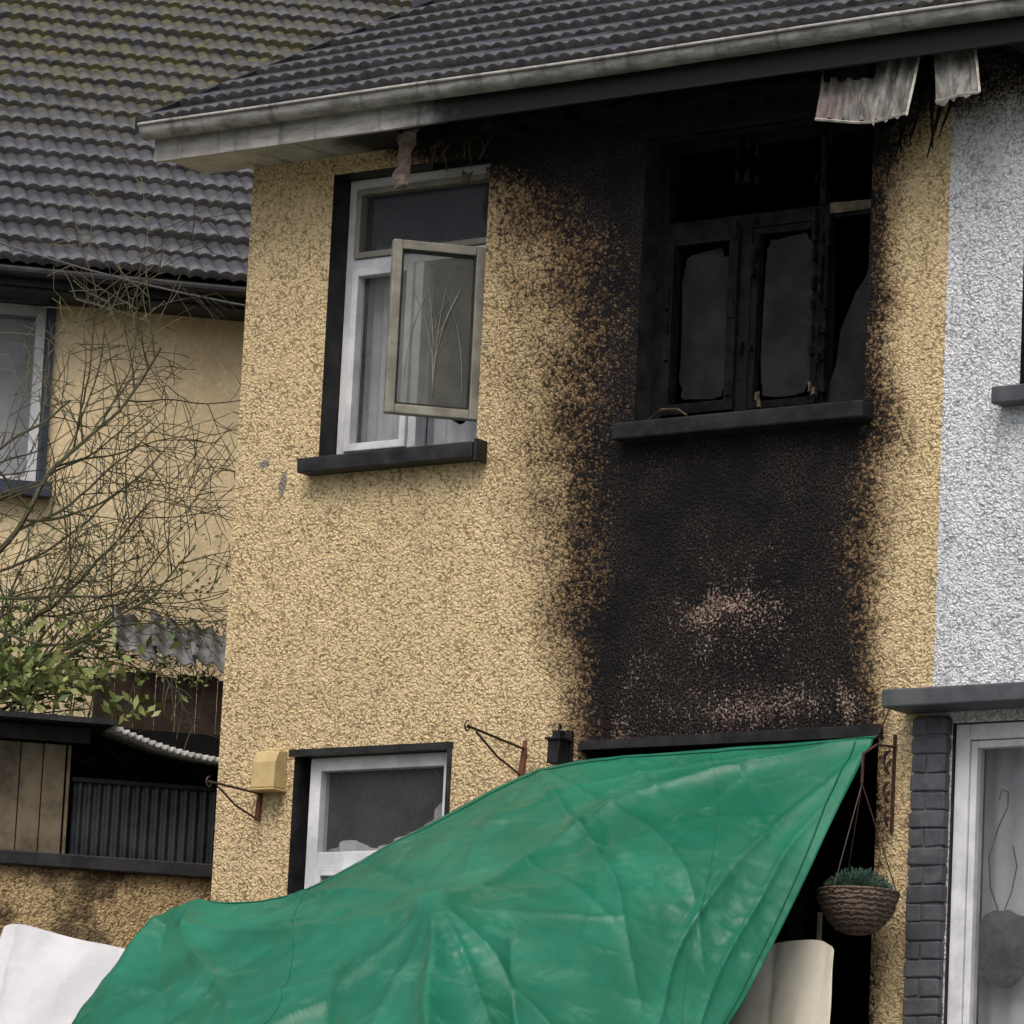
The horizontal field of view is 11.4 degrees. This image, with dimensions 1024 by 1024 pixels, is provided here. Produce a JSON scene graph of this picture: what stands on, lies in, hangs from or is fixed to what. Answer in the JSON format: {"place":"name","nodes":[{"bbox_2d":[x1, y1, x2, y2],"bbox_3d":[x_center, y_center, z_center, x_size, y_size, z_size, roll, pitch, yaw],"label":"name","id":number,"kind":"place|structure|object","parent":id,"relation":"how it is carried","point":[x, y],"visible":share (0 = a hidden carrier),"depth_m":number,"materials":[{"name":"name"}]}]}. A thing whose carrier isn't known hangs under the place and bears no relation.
{"place":"outdoors","nodes":[
{"label":"outdoors","id":0,"kind":"place"},
{"bbox_2d":[377,244,391,249],"bbox_3d":[-0.278,-1.167,22.888,0.830,0.144,0.037,-5,-13,36],"label":"top light net","id":1,"kind":"object","parent":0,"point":[381,247],"visible":0.08,"depth_m":23.14,"materials":[{"name":"grey fabric"}]},
{"bbox_2d":[326,204,464,849],"bbox_3d":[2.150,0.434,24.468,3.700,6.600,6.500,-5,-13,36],"label":"window glass","id":2,"kind":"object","parent":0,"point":[374,809],"depth_m":23.80,"materials":[{"name":"glass"}]},
{"bbox_2d":[413,0,428,6],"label":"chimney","id":3,"kind":"object","parent":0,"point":[416,2],"depth_m":30.02,"materials":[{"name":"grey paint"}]},
{"bbox_2d":[426,418,476,445],"bbox_3d":[-0.193,-0.349,22.595,0.460,0.240,0.037,-5,-13,36],"label":"net curtain torn","id":4,"kind":"object","parent":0,"point":[442,431],"visible":0.22,"depth_m":22.64,"materials":[{"name":"white fabric"}]},
{"bbox_3d":[2.181,-2.187,25.096,4.030,1.980,7.380,-5,-13,36],"label":"roof underlay","id":5,"kind":"object","parent":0,"visible":0},
{"bbox_2d":[134,0,433,133],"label":"verge board","id":6,"kind":"object","parent":5,"relation":"on","point":[176,104],"visible":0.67,"depth_m":23.99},
{"bbox_2d":[138,0,912,121],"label":"tiled roof","id":7,"kind":"structure","parent":5,"relation":"on","point":[438,39],"depth_m":22.76,"materials":[{"name":"tile"}]},
{"bbox_2d":[138,14,906,140],"bbox_3d":[-0.029,-1.844,21.957,4.030,0.069,0.096,-5,-13,36],"label":"gutter","id":8,"kind":"object","parent":7,"relation":"attached to","point":[885,25],"visible":1,"depth_m":21.84,"materials":[{"name":"grey plastic"}]},
{"bbox_2d":[137,11,899,125],"bbox_3d":[-0.056,-1.885,21.925,4.030,0.023,0.017,-5,-13,36],"label":"gutter bead","id":9,"kind":"object","parent":8,"relation":"on","point":[534,67],"visible":1,"depth_m":21.82,"materials":[{"name":"grey plastic"}]},
{"bbox_2d":[154,31,908,162],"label":"fascia","id":10,"kind":"structure","parent":5,"relation":"attached to","point":[844,54],"depth_m":21.89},
{"bbox_3d":[6.037,-2.508,22.316,5.500,1.980,7.380,-5,-13,36],"label":"roof underlay","id":11,"kind":"object","parent":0,"visible":0},
{"bbox_2d":[899,0,973,10],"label":"tiled roof","id":12,"kind":"structure","parent":11,"relation":"on","point":[914,4],"depth_m":20.71,"materials":[{"name":"tile"}]},
{"bbox_2d":[908,16,1023,57],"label":"fascia","id":13,"kind":"structure","parent":11,"relation":"attached to","point":[964,37],"depth_m":20.66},
{"bbox_2d":[901,0,1023,30],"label":"gutter","id":14,"kind":"object","parent":13,"relation":"attached to","point":[964,14],"visible":1,"depth_m":20.59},
{"bbox_2d":[900,0,999,13],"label":"gutter bead","id":15,"kind":"object","parent":14,"relation":"on","point":[942,6],"visible":1,"depth_m":20.62,"materials":[{"name":"grey plastic"}]},
{"bbox_3d":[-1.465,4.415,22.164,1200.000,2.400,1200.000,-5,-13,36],"label":"ground","id":16,"kind":"structure","parent":0,"visible":0},
{"bbox_2d":[0,604,200,728],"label":"leafy shrub","id":17,"kind":"object","parent":16,"relation":"on","point":[28,679],"visible":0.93,"depth_m":24.34,"materials":[{"name":"green plant"}]},
{"bbox_2d":[0,285,244,732],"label":"front wall","id":18,"kind":"structure","parent":16,"relation":"on","point":[210,345],"depth_m":26.04,"materials":[{"name":"beige paint"}]},
{"bbox_2d":[0,478,51,499],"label":"window sill","id":19,"kind":"structure","parent":18,"relation":"attached to","point":[44,493],"depth_m":25.79,"materials":[{"name":"grey concrete"}]},
{"bbox_2d":[0,299,56,481],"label":"window reveal","id":20,"kind":"object","parent":18,"relation":"attached to","point":[51,316],"depth_m":25.99,"materials":[{"name":"paint"}]},
{"bbox_2d":[0,314,35,475],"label":"curtain","id":21,"kind":"object","parent":20,"relation":"hanging from","point":[9,385],"visible":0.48,"depth_m":26.14,"materials":[{"name":"grey fabric"}]},
{"bbox_2d":[0,303,46,480],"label":"window frame","id":22,"kind":"object","parent":20,"relation":"attached to","point":[24,311],"visible":0.69,"depth_m":26.07,"materials":[{"name":"white plastic"}]},
{"bbox_2d":[0,262,246,321],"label":"dark fascia","id":23,"kind":"structure","parent":18,"relation":"attached to","point":[36,290],"depth_m":25.93,"materials":[{"name":"black paint"}]},
{"bbox_2d":[0,258,246,286],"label":"roof underlay","id":24,"kind":"object","parent":23,"relation":"on","point":[182,276],"depth_m":25.96,"materials":[{"name":"black"}]},
{"bbox_2d":[0,0,412,281],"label":"tiled roof","id":25,"kind":"structure","parent":24,"relation":"on","point":[121,59],"depth_m":28.25,"materials":[{"name":"tile"}]},
{"bbox_2d":[0,242,245,306],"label":"overhead cable","id":26,"kind":"object","parent":25,"relation":"attached to","point":[117,276],"visible":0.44,"depth_m":25.57,"materials":[{"name":"black rubber"}]},
{"bbox_2d":[0,264,246,297],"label":"gutter","id":27,"kind":"object","parent":23,"relation":"attached to","point":[98,278],"depth_m":25.81,"materials":[{"name":"black paint"}]},
{"bbox_2d":[0,91,250,785],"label":"bare tree","id":28,"kind":"object","parent":16,"relation":"on","point":[87,640],"visible":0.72,"depth_m":24.75,"materials":[{"name":"brown plant"}]},
{"bbox_2d":[92,606,225,734],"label":"timber shed","id":29,"kind":"structure","parent":16,"relation":"on","point":[208,711],"depth_m":24.61,"materials":[{"name":"grey wood"}]},
{"bbox_2d":[211,80,952,1023],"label":"front wall","id":30,"kind":"structure","parent":16,"relation":"on","point":[551,564],"depth_m":21.92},
{"bbox_2d":[206,776,262,820],"bbox_3d":[-1.222,1.221,22.443,0.024,0.180,0.381,-5,-19,36],"label":"wall bracket","id":31,"kind":"object","parent":30,"relation":"attached to","point":[256,817],"depth_m":22.50,"materials":[{"name":"metal"}]},
{"bbox_2d":[247,751,286,792],"bbox_3d":[-1.074,1.139,22.529,0.146,0.183,0.098,-5,-13,36],"label":"alarm box","id":32,"kind":"object","parent":30,"relation":"attached to","point":[268,775],"visible":1,"depth_m":22.50,"materials":[{"name":"plastic"}]},
{"bbox_2d":[170,129,429,173],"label":"soffit","id":33,"kind":"structure","parent":30,"relation":"attached to","point":[350,145],"depth_m":22.95,"materials":[{"name":"grey plastic"}]},
{"bbox_2d":[392,128,419,190],"bbox_3d":[-0.464,-1.568,22.509,0.136,0.305,0.060,-5,-13,36],"label":"hanging insulation","id":34,"kind":"object","parent":33,"relation":"hanging from","point":[406,140],"visible":0.94,"depth_m":22.49},
{"bbox_2d":[289,741,453,814],"bbox_3d":[-0.635,1.535,22.191,0.900,1.050,0.026,-5,-13,36],"label":"window band","id":35,"kind":"object","parent":30,"relation":"attached to","point":[449,746],"depth_m":22.18,"materials":[{"name":"black paint"}]},
{"bbox_2d":[297,438,486,475],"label":"sill","id":36,"kind":"structure","parent":30,"relation":"attached to","point":[441,454],"depth_m":22.38,"materials":[{"name":"black paint"}]},
{"bbox_2d":[464,720,527,776],"bbox_3d":[-0.073,0.964,21.615,0.024,0.180,0.441,-5,-23,36],"label":"wall bracket","id":37,"kind":"object","parent":30,"relation":"attached to","point":[520,772],"depth_m":21.69,"materials":[{"name":"metal"}]},
{"bbox_2d":[545,723,573,764],"bbox_3d":[0.200,0.987,21.614,0.080,0.199,0.108,-5,-13,36],"label":"wall lantern","id":38,"kind":"object","parent":30,"relation":"attached to","point":[560,747],"depth_m":21.59,"materials":[{"name":"black metal"}]},
{"bbox_2d":[287,115,878,894],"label":"window reveals","id":39,"kind":"structure","parent":30,"relation":"attached to","point":[331,389],"depth_m":22.48,"materials":[{"name":"black paint"}]},
{"bbox_2d":[304,752,446,888],"bbox_3d":[-0.572,1.562,22.240,0.793,1.016,0.085,-5,-13,36],"label":"ground window frame","id":40,"kind":"object","parent":39,"relation":"attached to","point":[322,864],"visible":0.32,"depth_m":22.41,"materials":[{"name":"white plastic"}]},
{"bbox_2d":[326,803,441,851],"bbox_3d":[-0.509,1.620,22.323,0.840,0.842,0.041,-5,-13,36],"label":"ground net curtain","id":41,"kind":"object","parent":39,"relation":"hanging from","point":[349,845],"visible":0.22,"depth_m":22.48,"materials":[{"name":"white fabric"}]},
{"bbox_2d":[361,276,426,445],"bbox_3d":[-0.513,-0.646,22.896,0.370,0.900,0.037,-5,-13,36],"label":"net curtain","id":42,"kind":"object","parent":39,"relation":"hanging from","point":[378,424],"visible":0.22,"depth_m":22.97,"materials":[{"name":"white fabric"}]},
{"bbox_2d":[336,163,489,453],"bbox_3d":[-0.393,-0.877,22.712,0.866,1.296,0.075,-5,-13,36],"label":"window frame","id":43,"kind":"object","parent":39,"relation":"attached to","point":[358,274],"visible":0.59,"depth_m":22.87,"materials":[{"name":"white plastic"}]},
{"bbox_2d":[354,173,489,259],"bbox_3d":[-0.376,-1.312,22.786,0.772,0.319,0.058,-5,-13,36],"label":"top light frame","id":44,"kind":"object","parent":43,"relation":"attached to","point":[361,222],"visible":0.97,"depth_m":22.90,"materials":[{"name":"plastic"}]},
{"bbox_2d":[383,239,485,421],"bbox_3d":[-0.336,-0.794,22.385,0.415,0.775,0.050,5,-11,-11],"label":"open sash","id":45,"kind":"object","parent":43,"relation":"attached to","point":[434,332],"visible":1,"depth_m":22.38,"materials":[{"name":"plastic"}]},
{"bbox_2d":[651,119,873,419],"bbox_3d":[1.092,-1.002,21.633,1.146,1.256,0.097,-5,-13,36],"label":"burnt window frame","id":46,"kind":"object","parent":39,"relation":"attached to","point":[742,236],"visible":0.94,"depth_m":21.67,"materials":[{"name":"black wood"}]},
{"bbox_2d":[679,232,868,401],"bbox_3d":[1.115,-0.804,21.584,0.980,0.744,0.001,-5,-13,36],"label":"sooted glass","id":47,"kind":"object","parent":46,"relation":"attached to","point":[786,337],"visible":1,"depth_m":21.59,"materials":[{"name":"black glass"}]},
{"bbox_2d":[830,199,870,213],"bbox_3d":[1.402,-0.860,21.342,0.224,0.906,0.024,-4,-12,33],"label":"scorched transom","id":48,"kind":"object","parent":46,"relation":"attached to","point":[838,207],"visible":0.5,"depth_m":21.43,"materials":[{"name":"brown wood"}]},
{"bbox_2d":[787,755,877,940],"bbox_3d":[0.954,2.015,21.118,1.457,2.080,0.068,-5,-13,36],"label":"charred door frame","id":49,"kind":"object","parent":39,"relation":"attached to","point":[796,921],"visible":0.16,"depth_m":21.01,"materials":[{"name":"black wood"}]},
{"bbox_2d":[411,55,934,168],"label":"charred rafters","id":50,"kind":"object","parent":30,"relation":"attached to","point":[624,111],"visible":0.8,"depth_m":21.73,"materials":[{"name":"black wood"}]},
{"bbox_2d":[428,135,493,183],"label":"melted soffit drips","id":51,"kind":"object","parent":50,"relation":"hanging from","point":[466,176],"visible":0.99,"depth_m":22.51,"materials":[{"name":"black plastic"}]},
{"bbox_2d":[814,49,980,125],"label":"dangling soffit panels","id":52,"kind":"object","parent":50,"relation":"attached to","point":[885,93],"visible":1,"depth_m":20.90,"materials":[{"name":"grey plastic"}]},
{"bbox_2d":[880,75,953,163],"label":"hanging charred strips","id":53,"kind":"object","parent":50,"relation":"hanging from","point":[933,125],"visible":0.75,"depth_m":20.98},
{"bbox_2d":[577,724,882,751],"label":"charred lintel","id":54,"kind":"structure","parent":30,"relation":"attached to","point":[750,737],"depth_m":21.14,"materials":[{"name":"black wood"}]},
{"bbox_2d":[611,399,873,443],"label":"sill","id":55,"kind":"structure","parent":30,"relation":"attached to","point":[861,410],"depth_m":21.32,"materials":[{"name":"black concrete"}]},
{"bbox_2d":[647,381,814,419],"bbox_3d":[1.014,-0.471,21.407,1.059,0.148,0.184,-5,-13,36],"label":"sill debris","id":56,"kind":"object","parent":55,"relation":"on","point":[756,397],"visible":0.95,"depth_m":21.50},
{"bbox_2d":[816,912,822,940],"bbox_3d":[1.222,2.174,20.656,0.012,1.120,0.020,-5,-13,36],"label":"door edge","id":57,"kind":"object","parent":30,"relation":"attached to","point":[819,925],"depth_m":20.74,"materials":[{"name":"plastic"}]},
{"bbox_2d":[816,734,899,935],"bbox_3d":[1.390,1.273,20.445,0.335,0.840,0.349,4,-10,-6],"label":"hanging basket","id":58,"kind":"object","parent":30,"relation":"attached to","point":[860,902],"visible":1,"depth_m":20.30,"materials":[{"name":"brown wicker"}]},
{"bbox_2d":[369,132,878,1023],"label":"interior","id":59,"kind":"object","parent":16,"relation":"on","point":[709,188],"visible":0.14,"depth_m":22.99,"materials":[{"name":"black"}]},
{"bbox_2d":[932,45,1023,1023],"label":"front wall","id":60,"kind":"structure","parent":16,"relation":"on","point":[979,628],"depth_m":20.74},
{"bbox_2d":[882,682,1023,713],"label":"canopy","id":61,"kind":"object","parent":60,"relation":"attached to","point":[970,697],"visible":1,"depth_m":20.37,"materials":[{"name":"grey paint"}]},
{"bbox_2d":[943,262,1023,1023],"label":"reveals","id":62,"kind":"object","parent":60,"relation":"attached to","point":[953,793],"visible":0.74,"depth_m":20.48,"materials":[{"name":"white paint"}]},
{"bbox_2d":[947,721,1023,1023],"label":"patio window frame","id":63,"kind":"object","parent":62,"relation":"attached to","point":[974,742],"visible":1,"depth_m":20.43,"materials":[{"name":"white plastic"}]},
{"bbox_2d":[978,909,1023,987],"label":"wreath","id":64,"kind":"object","parent":63,"relation":"attached to","point":[1001,951],"visible":1,"depth_m":20.34,"materials":[{"name":"grey"}]},
{"bbox_2d":[988,789,1017,912],"bbox_3d":[1.961,1.360,20.440,0.135,0.514,0.007,-5,-13,36],"label":"wreath ribbon","id":65,"kind":"object","parent":64,"relation":"attached to","point":[991,851],"visible":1,"depth_m":20.46,"materials":[{"name":"fabric"}]},
{"bbox_2d":[978,748,1023,1023],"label":"patio net curtain","id":66,"kind":"object","parent":62,"relation":"hanging from","point":[1004,771],"visible":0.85,"depth_m":20.54,"materials":[{"name":"grey fabric"}]},
{"bbox_2d":[991,384,1023,407],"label":"sill","id":67,"kind":"structure","parent":60,"relation":"attached to","point":[1007,396],"depth_m":20.57,"materials":[{"name":"grey paint"}]},
{"bbox_2d":[1007,43,1023,53],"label":"soffit","id":68,"kind":"structure","parent":60,"relation":"attached to","point":[1019,47],"depth_m":20.68,"materials":[{"name":"black"}]},
{"bbox_2d":[976,750,986,1023],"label":"interior","id":69,"kind":"object","parent":16,"relation":"on","point":[981,871],"depth_m":20.82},
{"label":"pavement","id":70,"kind":"structure","parent":0,"visible":0},
{"bbox_2d":[0,924,124,1023],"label":"white sheet","id":71,"kind":"object","parent":70,"relation":"on","point":[47,977],"visible":0.57,"depth_m":21.73,"materials":[{"name":"fabric"}]},
{"bbox_2d":[0,710,219,948],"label":"garden shed","id":72,"kind":"structure","parent":70,"relation":"on","point":[106,856],"depth_m":23.60,"materials":[{"name":"black paint"}]},
{"bbox_2d":[72,709,889,1023],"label":"green tarpaulin","id":73,"kind":"object","parent":70,"relation":"on","point":[648,889],"visible":1,"depth_m":20.12,"materials":[{"name":"plastic"}]},
{"bbox_2d":[729,940,833,1023],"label":"mattress","id":74,"kind":"object","parent":70,"relation":"on","point":[792,983],"visible":0.56,"depth_m":20.16,"materials":[{"name":"beige fabric"}]},
{"bbox_2d":[902,715,951,1023],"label":"painted quoins","id":75,"kind":"object","parent":70,"relation":"on","point":[926,898],"visible":1,"depth_m":20.46,"materials":[{"name":"grey brick"}]}
]}

